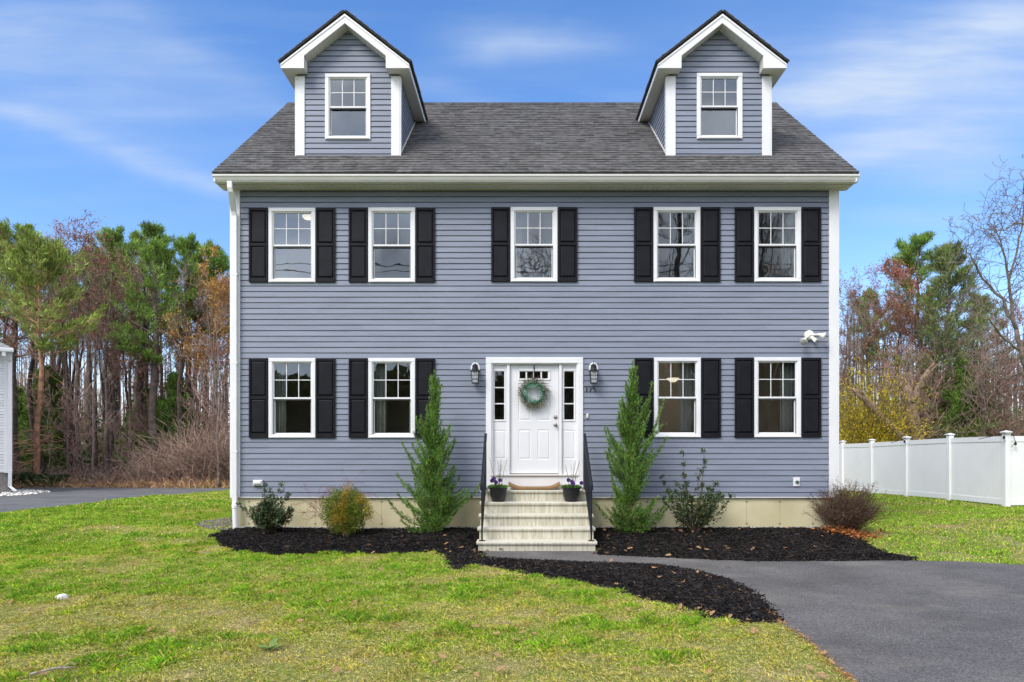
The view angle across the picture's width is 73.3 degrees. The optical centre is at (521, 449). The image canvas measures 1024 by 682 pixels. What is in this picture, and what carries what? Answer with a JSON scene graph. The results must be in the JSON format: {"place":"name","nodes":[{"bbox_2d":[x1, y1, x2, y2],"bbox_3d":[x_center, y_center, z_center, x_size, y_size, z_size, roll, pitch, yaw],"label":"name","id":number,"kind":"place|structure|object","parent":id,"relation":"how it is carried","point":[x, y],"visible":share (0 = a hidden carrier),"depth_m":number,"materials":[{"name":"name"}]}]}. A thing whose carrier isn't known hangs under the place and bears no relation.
{"place":"outdoors","nodes":[
{"label":"outdoors","id":0,"kind":"place"},
{"bbox_2d":[0,487,229,512],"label":"neighbour driveway","id":1,"kind":"structure","parent":0,"point":[58,496],"depth_m":22.86,"materials":[{"name":"grey asphalt"}]},
{"bbox_2d":[0,486,1023,681],"bbox_3d":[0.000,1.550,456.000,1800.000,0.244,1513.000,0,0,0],"label":"ground","id":2,"kind":"structure","parent":0,"point":[494,662],"depth_m":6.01,"materials":[{"name":"green plant"}]},
{"bbox_2d":[0,342,16,492],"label":"neighbour house","id":3,"kind":"structure","parent":2,"relation":"on","point":[6,352],"depth_m":24.36,"materials":[{"name":"white plastic"}]},
{"bbox_2d":[0,218,73,468],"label":"pine tree","id":4,"kind":"object","parent":2,"relation":"on","point":[5,226],"visible":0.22,"depth_m":32.86,"materials":[{"name":"green plant"}]},
{"bbox_2d":[20,283,55,469],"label":"bare tree","id":5,"kind":"object","parent":2,"relation":"on","point":[29,397],"visible":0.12,"depth_m":34.26,"materials":[{"name":"brown plant"}]},
{"bbox_2d":[12,363,64,472],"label":"bare sapling","id":6,"kind":"object","parent":2,"relation":"on","point":[47,406],"visible":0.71,"depth_m":32.40,"materials":[{"name":"brown plant"}]},
{"bbox_2d":[0,223,81,349],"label":"maple tree","id":7,"kind":"object","parent":2,"relation":"on","point":[5,328],"visible":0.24,"depth_m":32.21,"materials":[{"name":"green plant"}]},
{"bbox_2d":[12,471,76,486],"bbox_3d":[-20.269,1.266,29.088,2.418,0.785,2.276,0,0,0],"label":"hedge","id":8,"kind":"object","parent":2,"relation":"on","point":[38,477],"visible":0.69,"depth_m":28.60,"materials":[{"name":"green plant"}]},
{"bbox_2d":[0,235,104,471],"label":"maple tree","id":9,"kind":"object","parent":2,"relation":"on","point":[59,363],"visible":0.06,"depth_m":35.93,"materials":[{"name":"green plant"}]},
{"bbox_2d":[18,362,89,472],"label":"young evergreen","id":10,"kind":"object","parent":2,"relation":"on","point":[52,381],"visible":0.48,"depth_m":34.98,"materials":[{"name":"green plant"}]},
{"bbox_2d":[0,225,109,486],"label":"pine tree","id":11,"kind":"object","parent":2,"relation":"on","point":[36,249],"visible":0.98,"depth_m":28.54,"materials":[{"name":"green plant"}]},
{"bbox_2d":[36,231,91,470],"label":"bare tree","id":12,"kind":"object","parent":2,"relation":"on","point":[67,383],"visible":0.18,"depth_m":33.68,"materials":[{"name":"brown plant"}]},
{"bbox_2d":[0,209,133,470],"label":"maple tree","id":13,"kind":"object","parent":2,"relation":"on","point":[69,236],"visible":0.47,"depth_m":31.76,"materials":[{"name":"brown plant"}]},
{"bbox_2d":[41,391,97,480],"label":"bare sapling","id":14,"kind":"object","parent":2,"relation":"on","point":[66,433],"visible":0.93,"depth_m":29.05,"materials":[{"name":"brown plant"}]},
{"bbox_2d":[29,359,113,482],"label":"bare sapling","id":15,"kind":"object","parent":2,"relation":"on","point":[75,404],"visible":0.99,"depth_m":28.83,"materials":[{"name":"brown plant"}]},
{"bbox_2d":[68,245,109,472],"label":"pine tree","id":16,"kind":"object","parent":2,"relation":"on","point":[87,406],"visible":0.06,"depth_m":40.86,"materials":[{"name":"green plant"}]},
{"bbox_2d":[66,330,121,486],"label":"bare tree","id":17,"kind":"object","parent":2,"relation":"on","point":[93,435],"visible":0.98,"depth_m":29.01,"materials":[{"name":"brown plant"}]},
{"bbox_2d":[76,270,115,464],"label":"bare tree","id":18,"kind":"object","parent":2,"relation":"on","point":[95,424],"visible":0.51,"depth_m":32.74,"materials":[{"name":"brown plant"}]},
{"bbox_2d":[75,270,122,473],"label":"bare tree","id":19,"kind":"object","parent":2,"relation":"on","point":[112,440],"visible":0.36,"depth_m":32.89,"materials":[{"name":"brown plant"}]},
{"bbox_2d":[76,391,136,473],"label":"bare sapling","id":20,"kind":"object","parent":2,"relation":"on","point":[120,416],"visible":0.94,"depth_m":30.04,"materials":[{"name":"brown plant"}]},
{"bbox_2d":[68,224,163,473],"bbox_3d":[-21.384,-4.990,36.430,4.212,13.650,4.443,0,0,38],"label":"pine tree","id":21,"kind":"object","parent":2,"relation":"on","point":[118,243],"visible":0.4,"depth_m":35.78,"materials":[{"name":"green plant"}]},
{"bbox_2d":[71,230,162,472],"bbox_3d":[-18.878,-4.183,32.195,6.191,11.926,3.625,0,0,45],"label":"pine tree","id":22,"kind":"object","parent":2,"relation":"on","point":[107,395],"visible":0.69,"depth_m":31.85,"materials":[{"name":"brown plant"}]},
{"bbox_2d":[12,473,229,487],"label":"leaf litter","id":23,"kind":"object","parent":2,"relation":"on","point":[63,484],"visible":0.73,"depth_m":28.51,"materials":[{"name":"brown plant"}]},
{"bbox_2d":[12,409,229,487],"bbox_3d":[-14.420,-0.416,30.656,22.377,4.036,9.308,0,0,0],"label":"brush","id":24,"kind":"object","parent":2,"relation":"on","point":[183,463],"visible":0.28,"depth_m":28.99,"materials":[{"name":"brown plant"}]},
{"bbox_2d":[103,382,159,463],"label":"bare sapling","id":25,"kind":"object","parent":2,"relation":"on","point":[140,418],"visible":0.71,"depth_m":32.02,"materials":[{"name":"brown plant"}]},
{"bbox_2d":[92,229,177,457],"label":"pine tree","id":26,"kind":"object","parent":2,"relation":"on","point":[136,233],"visible":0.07,"depth_m":40.89,"materials":[{"name":"green plant"}]},
{"bbox_2d":[99,275,181,468],"bbox_3d":[-18.484,-3.274,33.261,5.219,10.054,3.056,0,0,26],"label":"maple tree","id":27,"kind":"object","parent":2,"relation":"on","point":[129,385],"visible":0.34,"depth_m":32.86,"materials":[{"name":"brown plant"}]},
{"bbox_2d":[114,386,170,468],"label":"young evergreen","id":28,"kind":"object","parent":2,"relation":"on","point":[134,420],"visible":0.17,"depth_m":34.99,"materials":[{"name":"green plant"}]},
{"bbox_2d":[103,219,198,461],"bbox_3d":[-17.029,-4.376,31.796,3.612,12.381,4.043,0,0,18],"label":"pine tree","id":29,"kind":"object","parent":2,"relation":"on","point":[155,252],"visible":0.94,"depth_m":31.36,"materials":[{"name":"green plant"}]},
{"bbox_2d":[136,369,207,473],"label":"young evergreen","id":30,"kind":"object","parent":2,"relation":"on","point":[168,402],"visible":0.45,"depth_m":32.07,"materials":[{"name":"green plant"}]},
{"bbox_2d":[145,261,210,417],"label":"bare tree","id":31,"kind":"object","parent":2,"relation":"on","point":[184,363],"visible":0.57,"depth_m":32.52,"materials":[{"name":"brown plant"}]},
{"bbox_2d":[164,262,206,451],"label":"bare tree","id":32,"kind":"object","parent":2,"relation":"on","point":[179,412],"visible":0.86,"depth_m":30.99,"materials":[{"name":"brown plant"}]},
{"bbox_2d":[146,269,225,429],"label":"maple tree","id":33,"kind":"object","parent":2,"relation":"on","point":[176,340],"visible":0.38,"depth_m":33.81,"materials":[{"name":"brown plant"}]},
{"bbox_2d":[150,232,227,417],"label":"pine tree","id":34,"kind":"object","parent":2,"relation":"on","point":[184,251],"visible":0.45,"depth_m":34.15,"materials":[{"name":"green plant"}]},
{"bbox_2d":[155,241,229,438],"bbox_3d":[-13.912,-3.752,31.270,4.097,11.122,4.140,0,0,34],"label":"maple tree","id":35,"kind":"object","parent":2,"relation":"on","point":[219,297],"visible":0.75,"depth_m":30.81,"materials":[{"name":"orange plant"}]},
{"bbox_2d":[177,361,229,466],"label":"bare sapling","id":36,"kind":"object","parent":2,"relation":"on","point":[194,407],"visible":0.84,"depth_m":29.45,"materials":[{"name":"brown plant"}]},
{"bbox_2d":[178,238,229,436],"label":"pine tree","id":37,"kind":"object","parent":2,"relation":"on","point":[221,261],"visible":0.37,"depth_m":34.56,"materials":[{"name":"green plant"}]},
{"bbox_2d":[183,300,229,487],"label":"bare tree","id":38,"kind":"object","parent":2,"relation":"on","point":[218,421],"visible":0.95,"depth_m":28.36,"materials":[{"name":"brown plant"}]},
{"bbox_2d":[183,274,229,438],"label":"maple tree","id":39,"kind":"object","parent":2,"relation":"on","point":[220,357],"visible":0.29,"depth_m":32.43,"materials":[{"name":"orange plant"}]},
{"bbox_2d":[214,528,481,568],"bbox_3d":[-2.958,1.516,10.948,4.758,0.252,3.064,0,0,0],"label":"mulch bed","id":40,"kind":"object","parent":2,"relation":"on","point":[339,547],"visible":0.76,"depth_m":11.24,"materials":[{"name":"black wood"}]},
{"bbox_2d":[236,482,294,532],"bbox_3d":[-4.380,1.002,11.870,1.084,0.928,0.675,0,0,38],"label":"holly shrub","id":41,"kind":"object","parent":40,"relation":"on","point":[267,516],"visible":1,"depth_m":11.76,"materials":[{"name":"green plant"}]},
{"bbox_2d":[319,483,374,536],"bbox_3d":[-2.981,1.014,11.764,0.956,0.940,0.768,0,0,0],"label":"golden shrub","id":42,"kind":"object","parent":40,"relation":"on","point":[343,516],"visible":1,"depth_m":11.64,"materials":[{"name":"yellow plant"}]},
{"bbox_2d":[386,370,480,532],"bbox_3d":[-1.535,0.075,11.892,1.172,2.960,1.586,0,0,43],"label":"juniper","id":43,"kind":"object","parent":40,"relation":"on","point":[434,458],"visible":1,"depth_m":11.82,"materials":[{"name":"green plant"}]},
{"bbox_2d":[0,554,846,681],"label":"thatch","id":44,"kind":"object","parent":2,"relation":"on","point":[318,650],"visible":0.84,"depth_m":6.31,"materials":[{"name":"plant"}]},
{"bbox_2d":[16,325,1023,469],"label":"distant woods","id":45,"kind":"object","parent":2,"relation":"on","point":[100,440],"depth_m":48.97,"materials":[{"name":"brown plant"}]},
{"bbox_2d":[22,376,1023,471],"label":"evergreen undergrowth","id":46,"kind":"object","parent":2,"relation":"on","point":[100,431],"visible":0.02,"depth_m":39.19,"materials":[{"name":"green plant"}]},
{"bbox_2d":[212,9,859,528],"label":"house","id":47,"kind":"structure","parent":2,"relation":"on","point":[706,133],"depth_m":12.49,"materials":[{"name":"blue plastic"}]},
{"bbox_2d":[275,363,285,432],"bbox_3d":[-4.447,-0.879,12.670,0.234,1.630,0.080,0,0,0],"label":"curtain","id":48,"kind":"object","parent":47,"relation":"hanging from","point":[280,379],"visible":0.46,"depth_m":12.67,"materials":[{"name":"fabric"}]},
{"bbox_2d":[275,214,286,277],"bbox_3d":[-4.440,-3.654,12.671,0.247,1.534,0.082,0,0,0],"label":"curtain","id":49,"kind":"object","parent":47,"relation":"hanging from","point":[281,253],"visible":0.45,"depth_m":12.67,"materials":[{"name":"fabric"}]},
{"bbox_2d":[268,208,315,282],"bbox_3d":[-4.164,-3.714,12.519,0.855,1.355,0.142,0,0,0],"label":"window","id":50,"kind":"structure","parent":47,"relation":"in","point":[272,278],"depth_m":12.47,"materials":[{"name":"white plastic"}]},
{"bbox_2d":[268,358,315,437],"bbox_3d":[-4.164,-0.939,12.519,0.855,1.450,0.142,0,0,0],"label":"window","id":51,"kind":"structure","parent":47,"relation":"in","point":[272,433],"depth_m":12.46,"materials":[{"name":"white plastic"}]},
{"bbox_2d":[325,74,370,139],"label":"window","id":52,"kind":"structure","parent":47,"relation":"in","point":[328,77],"depth_m":12.78,"materials":[{"name":"white plastic"}]},
{"bbox_2d":[374,214,380,277],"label":"curtain","id":53,"kind":"object","parent":47,"relation":"hanging from","point":[377,232],"visible":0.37,"depth_m":12.68,"materials":[{"name":"fabric"}]},
{"bbox_2d":[374,363,386,432],"bbox_3d":[-2.624,-0.879,12.671,0.261,1.630,0.079,0,0,0],"label":"curtain","id":54,"kind":"object","parent":47,"relation":"hanging from","point":[380,379],"visible":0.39,"depth_m":12.67,"materials":[{"name":"fabric"}]},
{"bbox_2d":[368,207,415,282],"bbox_3d":[-2.355,-3.716,12.519,0.855,1.359,0.142,0,0,0],"label":"window","id":55,"kind":"structure","parent":47,"relation":"in","point":[371,210],"depth_m":12.46,"materials":[{"name":"white plastic"}]},
{"bbox_2d":[368,358,415,437],"bbox_3d":[-2.355,-0.939,12.519,0.855,1.450,0.142,0,0,0],"label":"window","id":56,"kind":"structure","parent":47,"relation":"in","point":[371,399],"depth_m":12.46,"materials":[{"name":"white plastic"}]},
{"bbox_2d":[516,214,520,277],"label":"curtain","id":57,"kind":"object","parent":47,"relation":"hanging from","point":[518,249],"visible":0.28,"depth_m":12.69,"materials":[{"name":"fabric"}]},
{"bbox_2d":[510,207,557,281],"bbox_3d":[0.227,-3.725,12.519,0.855,1.359,0.142,0,0,0],"label":"window","id":58,"kind":"structure","parent":47,"relation":"in","point":[513,210],"depth_m":12.46,"materials":[{"name":"white plastic"}]},
{"bbox_2d":[510,365,558,472],"bbox_3d":[0.234,-0.558,12.530,0.885,1.975,0.111,0,0,0],"label":"front door","id":59,"kind":"structure","parent":47,"relation":"in","point":[534,434],"depth_m":12.54,"materials":[{"name":"paint"}]},
{"bbox_2d":[544,214,551,277],"bbox_3d":[0.522,-3.665,12.672,0.205,1.539,0.080,0,0,0],"label":"curtain","id":60,"kind":"object","parent":47,"relation":"hanging from","point":[547,250],"visible":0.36,"depth_m":12.67,"materials":[{"name":"fabric"}]},
{"bbox_2d":[653,207,699,281],"bbox_3d":[2.818,-3.725,12.519,0.855,1.359,0.142,0,0,0],"label":"window","id":61,"kind":"structure","parent":47,"relation":"in","point":[656,210],"depth_m":12.46,"materials":[{"name":"white plastic"}]},
{"bbox_2d":[654,357,700,436],"bbox_3d":[2.827,-0.948,12.519,0.855,1.450,0.142,0,0,0],"label":"window","id":62,"kind":"structure","parent":47,"relation":"in","point":[697,360],"depth_m":12.46,"materials":[{"name":"white plastic"}]},
{"bbox_2d":[680,363,694,431],"bbox_3d":[3.073,-0.888,12.671,0.303,1.630,0.080,0,0,0],"label":"curtain","id":63,"kind":"object","parent":47,"relation":"hanging from","point":[687,387],"visible":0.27,"depth_m":12.67,"materials":[{"name":"grey fabric"}]},
{"bbox_2d":[682,214,693,277],"bbox_3d":[3.087,-3.665,12.670,0.260,1.539,0.080,0,0,0],"label":"curtain","id":64,"kind":"object","parent":47,"relation":"hanging from","point":[688,252],"visible":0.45,"depth_m":12.66,"materials":[{"name":"grey fabric"}]},
{"bbox_2d":[696,73,742,138],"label":"window","id":65,"kind":"structure","parent":47,"relation":"in","point":[738,77],"depth_m":12.78,"materials":[{"name":"white plastic"}]},
{"bbox_2d":[754,207,800,281],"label":"window","id":66,"kind":"structure","parent":47,"relation":"in","point":[796,211],"depth_m":12.46,"materials":[{"name":"white plastic"}]},
{"bbox_2d":[754,357,800,436],"bbox_3d":[4.645,-0.950,12.519,0.855,1.455,0.142,0,0,0],"label":"window","id":67,"kind":"structure","parent":47,"relation":"in","point":[796,360],"depth_m":12.46,"materials":[{"name":"white plastic"}]},
{"bbox_2d":[780,363,793,431],"bbox_3d":[4.898,-0.890,12.671,0.289,1.635,0.082,0,0,0],"label":"curtain","id":68,"kind":"object","parent":47,"relation":"hanging from","point":[786,406],"visible":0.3,"depth_m":12.66,"materials":[{"name":"grey fabric"}]},
{"bbox_2d":[781,214,793,277],"bbox_3d":[4.914,-3.665,12.671,0.260,1.539,0.080,0,0,0],"label":"curtain","id":69,"kind":"object","parent":47,"relation":"hanging from","point":[787,253],"visible":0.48,"depth_m":12.66,"materials":[{"name":"fabric"}]},
{"bbox_3d":[0.230,-1.363,12.544,0.016,0.372,0.042,0,0,0],"label":"wreath hanger","id":70,"kind":"object","parent":47,"relation":"attached to","visible":0},
{"bbox_2d":[518,375,551,409],"bbox_3d":[0.218,-1.031,12.437,0.727,0.702,0.176,0,0,0],"label":"wreath","id":71,"kind":"object","parent":70,"relation":"hanging from","point":[535,402],"visible":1,"depth_m":12.44,"materials":[{"name":"green plant"}]},
{"bbox_2d":[476,489,596,550],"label":"entry steps","id":72,"kind":"structure","parent":2,"relation":"on","point":[534,520],"depth_m":11.52,"materials":[{"name":"concrete"}]},
{"bbox_2d":[479,433,487,540],"bbox_3d":[-0.635,0.585,11.600,0.090,1.754,1.290,0,0,0],"label":"stair railing","id":73,"kind":"object","parent":72,"relation":"on","point":[483,489],"visible":1,"depth_m":11.39,"materials":[{"name":"black metal"}]},
{"bbox_2d":[582,433,593,540],"bbox_3d":[1.122,0.585,11.600,0.090,1.754,1.290,0,0,0],"label":"stair railing","id":74,"kind":"object","parent":72,"relation":"on","point":[588,484],"visible":1,"depth_m":11.50,"materials":[{"name":"black metal"}]},
{"bbox_2d":[208,526,919,623],"bbox_3d":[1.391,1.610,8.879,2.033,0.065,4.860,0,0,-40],"label":"mulch bed","id":75,"kind":"object","parent":2,"relation":"on","point":[669,599],"visible":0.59,"depth_m":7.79,"materials":[{"name":"black wood"}]},
{"bbox_2d":[593,528,904,560],"bbox_3d":[3.570,1.516,11.439,4.741,0.252,2.621,0,0,0],"label":"mulch bed","id":76,"kind":"object","parent":2,"relation":"on","point":[690,554],"visible":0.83,"depth_m":11.16,"materials":[{"name":"black wood"}]},
{"bbox_2d":[592,360,673,533],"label":"juniper","id":77,"kind":"object","parent":76,"relation":"on","point":[636,465],"visible":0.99,"depth_m":11.82,"materials":[{"name":"green plant"}]},
{"bbox_2d":[659,448,735,531],"bbox_3d":[2.924,0.691,11.835,1.260,1.500,1.066,0,0,0],"label":"holly shrub","id":78,"kind":"object","parent":76,"relation":"on","point":[709,505],"visible":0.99,"depth_m":11.87,"materials":[{"name":"green plant"}]},
{"bbox_2d":[802,475,895,532],"bbox_3d":[5.722,0.944,12.122,1.461,1.015,1.529,0,0,0],"label":"twiggy shrub","id":79,"kind":"object","parent":76,"relation":"on","point":[850,512],"visible":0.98,"depth_m":11.98,"materials":[{"name":"red plant"}]},
{"bbox_2d":[810,524,889,541],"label":"leaf litter","id":80,"kind":"object","parent":76,"relation":"on","point":[863,535],"visible":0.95,"depth_m":11.82,"materials":[{"name":"orange plant"}]},
{"bbox_2d":[839,286,874,422],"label":"bare tree","id":81,"kind":"object","parent":2,"relation":"on","point":[853,334],"visible":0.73,"depth_m":33.38,"materials":[{"name":"brown plant"}]},
{"bbox_2d":[841,290,878,401],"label":"bare tree","id":82,"kind":"object","parent":2,"relation":"on","point":[863,342],"visible":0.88,"depth_m":32.75,"materials":[{"name":"brown plant"}]},
{"bbox_2d":[848,287,896,397],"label":"pine tree","id":83,"kind":"object","parent":2,"relation":"on","point":[866,323],"visible":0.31,"depth_m":37.74,"materials":[{"name":"plant"}]},
{"bbox_2d":[839,265,915,401],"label":"maple tree","id":84,"kind":"object","parent":2,"relation":"on","point":[849,356],"visible":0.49,"depth_m":33.67,"materials":[{"name":"brown plant"}]},
{"bbox_2d":[839,286,941,412],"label":"maple tree","id":85,"kind":"object","parent":2,"relation":"on","point":[881,312],"visible":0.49,"depth_m":33.75,"materials":[{"name":"brown plant"}]},
{"bbox_2d":[839,352,945,443],"bbox_3d":[14.389,-1.353,28.426,6.130,5.914,5.709,0,0,-42],"label":"forsythia","id":86,"kind":"object","parent":2,"relation":"on","point":[856,432],"visible":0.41,"depth_m":27.81,"materials":[{"name":"plant"}]},
{"bbox_2d":[850,388,904,440],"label":"broken tree","id":87,"kind":"object","parent":86,"relation":"on","point":[862,397],"visible":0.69,"depth_m":27.27,"materials":[{"name":"brown wood"}]},
{"bbox_2d":[839,254,964,425],"bbox_3d":[18.250,-4.003,34.901,4.304,11.593,7.560,0,0,-24],"label":"maple tree","id":88,"kind":"object","parent":2,"relation":"on","point":[898,272],"visible":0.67,"depth_m":34.01,"materials":[{"name":"brown plant"}]},
{"bbox_2d":[872,287,944,433],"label":"maple tree","id":89,"kind":"object","parent":2,"relation":"on","point":[914,321],"visible":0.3,"depth_m":33.05,"materials":[{"name":"brown plant"}]},
{"bbox_2d":[867,342,949,439],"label":"bare sapling","id":90,"kind":"object","parent":2,"relation":"on","point":[884,373],"visible":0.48,"depth_m":28.73,"materials":[{"name":"brown plant"}]},
{"bbox_2d":[890,335,939,436],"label":"bare sapling","id":91,"kind":"object","parent":2,"relation":"on","point":[918,371],"visible":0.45,"depth_m":29.48,"materials":[{"name":"brown plant"}]},
{"bbox_2d":[874,230,965,414],"bbox_3d":[20.004,-4.644,34.653,4.225,12.936,3.774,0,0,33],"label":"pine tree","id":92,"kind":"object","parent":2,"relation":"on","point":[909,253],"visible":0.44,"depth_m":34.51,"materials":[{"name":"green plant"}]},
{"bbox_2d":[900,362,939,439],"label":"broken tree","id":93,"kind":"object","parent":2,"relation":"on","point":[913,392],"visible":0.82,"depth_m":27.79,"materials":[{"name":"brown wood"}]},
{"bbox_2d":[839,430,1023,506],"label":"vinyl fence","id":94,"kind":"object","parent":2,"relation":"on","point":[976,469],"visible":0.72,"depth_m":20.13,"materials":[{"name":"white plastic"}]},
{"bbox_2d":[839,394,1023,438],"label":"brush","id":95,"kind":"object","parent":2,"relation":"on","point":[959,433],"visible":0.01,"depth_m":30.20,"materials":[{"name":"brown plant"}]},
{"bbox_2d":[895,331,972,438],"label":"bare sapling","id":96,"kind":"object","parent":2,"relation":"on","point":[938,383],"visible":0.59,"depth_m":30.64,"materials":[{"name":"brown plant"}]},
{"bbox_2d":[869,237,1023,438],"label":"pine tree","id":97,"kind":"object","parent":2,"relation":"on","point":[946,251],"visible":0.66,"depth_m":30.97,"materials":[{"name":"green plant"}]},
{"bbox_2d":[927,354,1001,437],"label":"young evergreen","id":98,"kind":"object","parent":2,"relation":"on","point":[959,369],"visible":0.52,"depth_m":30.64,"materials":[{"name":"green plant"}]},
{"bbox_2d":[923,154,1023,419],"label":"bare tree","id":99,"kind":"object","parent":2,"relation":"on","point":[1017,339],"visible":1,"depth_m":25.00,"materials":[{"name":"brown plant"}]},
{"bbox_2d":[935,334,1014,435],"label":"bare sapling","id":100,"kind":"object","parent":2,"relation":"on","point":[1004,369],"visible":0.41,"depth_m":30.08,"materials":[{"name":"brown plant"}]},
{"bbox_2d":[938,293,1023,427],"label":"pine tree","id":101,"kind":"object","parent":2,"relation":"on","point":[986,311],"visible":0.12,"depth_m":37.59,"materials":[{"name":"plant"}]},
{"bbox_2d":[950,298,1023,430],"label":"maple tree","id":102,"kind":"object","parent":2,"relation":"on","point":[1017,312],"visible":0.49,"depth_m":30.87,"materials":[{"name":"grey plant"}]},
{"bbox_2d":[958,331,1023,436],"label":"bare sapling","id":103,"kind":"object","parent":2,"relation":"on","point":[985,385],"visible":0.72,"depth_m":29.54,"materials":[{"name":"brown plant"}]},
{"bbox_2d":[961,314,1023,436],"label":"bare sapling","id":104,"kind":"object","parent":2,"relation":"on","point":[1001,385],"visible":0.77,"depth_m":28.81,"materials":[{"name":"brown plant"}]},
{"bbox_2d":[0,0,1023,424],"label":"sky","id":105,"kind":"structure","parent":0,"point":[125,111],"materials":[{"name":"blue"}]},
{"bbox_2d":[484,551,1023,681],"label":"driveway","id":106,"kind":"structure","parent":0,"point":[905,621],"depth_m":7.03,"materials":[{"name":"grey asphalt"}]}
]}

